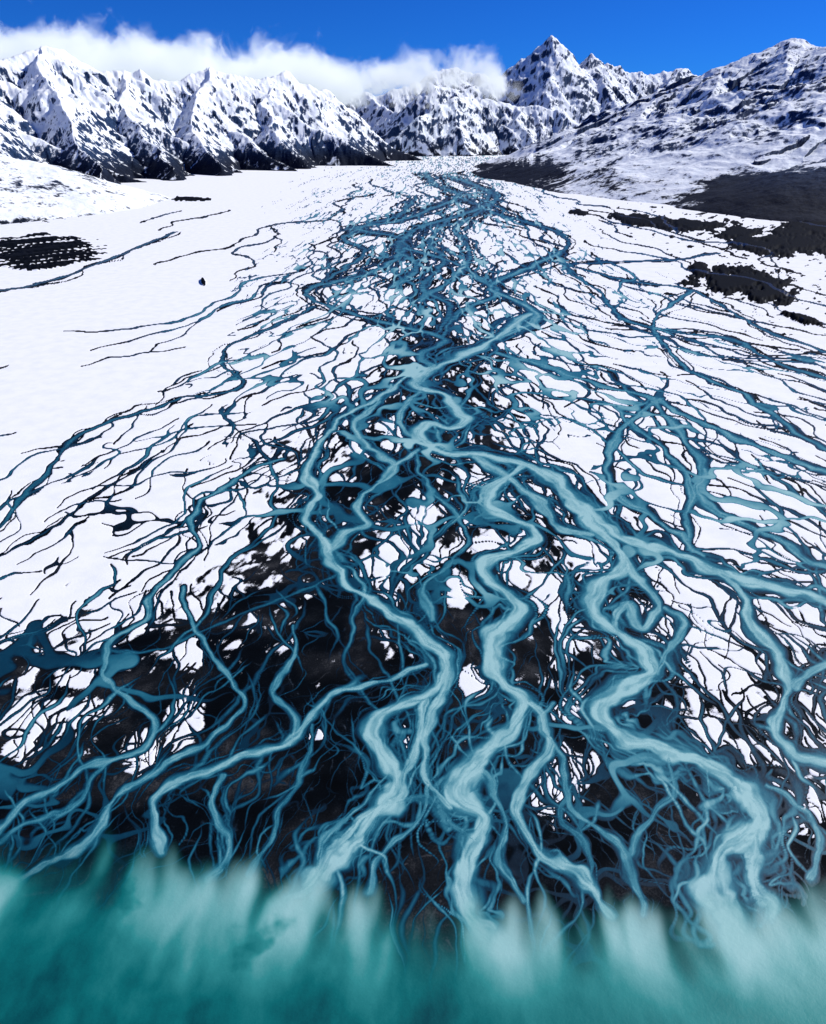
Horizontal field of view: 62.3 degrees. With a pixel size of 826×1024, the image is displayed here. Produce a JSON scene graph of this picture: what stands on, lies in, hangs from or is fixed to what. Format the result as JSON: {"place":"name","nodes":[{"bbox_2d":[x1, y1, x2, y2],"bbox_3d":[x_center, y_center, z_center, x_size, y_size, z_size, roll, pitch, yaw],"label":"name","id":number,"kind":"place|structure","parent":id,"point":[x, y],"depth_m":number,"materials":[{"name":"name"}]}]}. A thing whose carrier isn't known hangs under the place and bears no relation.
{"place":"outdoors","nodes":[
{"label":"outdoors","id":0,"kind":"place"},
{"bbox_2d":[0,154,170,224],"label":"snowy foothill","id":1,"kind":"structure","parent":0,"point":[31,191],"depth_m":405.11,"materials":[{"name":"white snow"}]},
{"bbox_2d":[0,46,469,183],"bbox_3d":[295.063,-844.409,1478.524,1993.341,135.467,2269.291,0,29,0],"label":"snowy mountain range","id":2,"kind":"structure","parent":0,"point":[62,108],"depth_m":831.26,"materials":[{"name":"white snow"}]},
{"bbox_2d":[0,155,825,948],"bbox_3d":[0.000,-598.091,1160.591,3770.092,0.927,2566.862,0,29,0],"label":"snowy gravel plain","id":3,"kind":"structure","parent":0,"point":[64,377],"depth_m":95.17,"materials":[{"name":"soil"}]},
{"bbox_2d":[0,155,825,951],"bbox_3d":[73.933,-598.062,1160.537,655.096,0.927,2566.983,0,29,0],"label":"braided river","id":4,"kind":"structure","parent":0,"point":[746,845],"depth_m":60.52,"materials":[{"name":"liquid"}]},
{"bbox_2d":[0,849,825,1023],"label":"lake water","id":5,"kind":"structure","parent":0,"point":[142,942],"depth_m":37.71,"materials":[{"name":"teal liquid"}]},
{"bbox_2d":[0,0,825,96],"label":"sky","id":6,"kind":"structure","parent":0,"point":[375,47],"materials":[{"name":"blue"}]},
{"bbox_2d":[312,35,698,155],"bbox_3d":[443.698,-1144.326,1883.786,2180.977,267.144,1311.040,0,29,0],"label":"snowy alpine peak","id":7,"kind":"structure","parent":0,"point":[549,87],"depth_m":1684.53,"materials":[{"name":"white snow"}]},
{"bbox_2d":[471,38,825,221],"bbox_3d":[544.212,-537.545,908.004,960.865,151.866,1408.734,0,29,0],"label":"snowy hillside","id":8,"kind":"structure","parent":0,"point":[745,136],"depth_m":571.49,"materials":[{"name":"white snow"}]}
]}

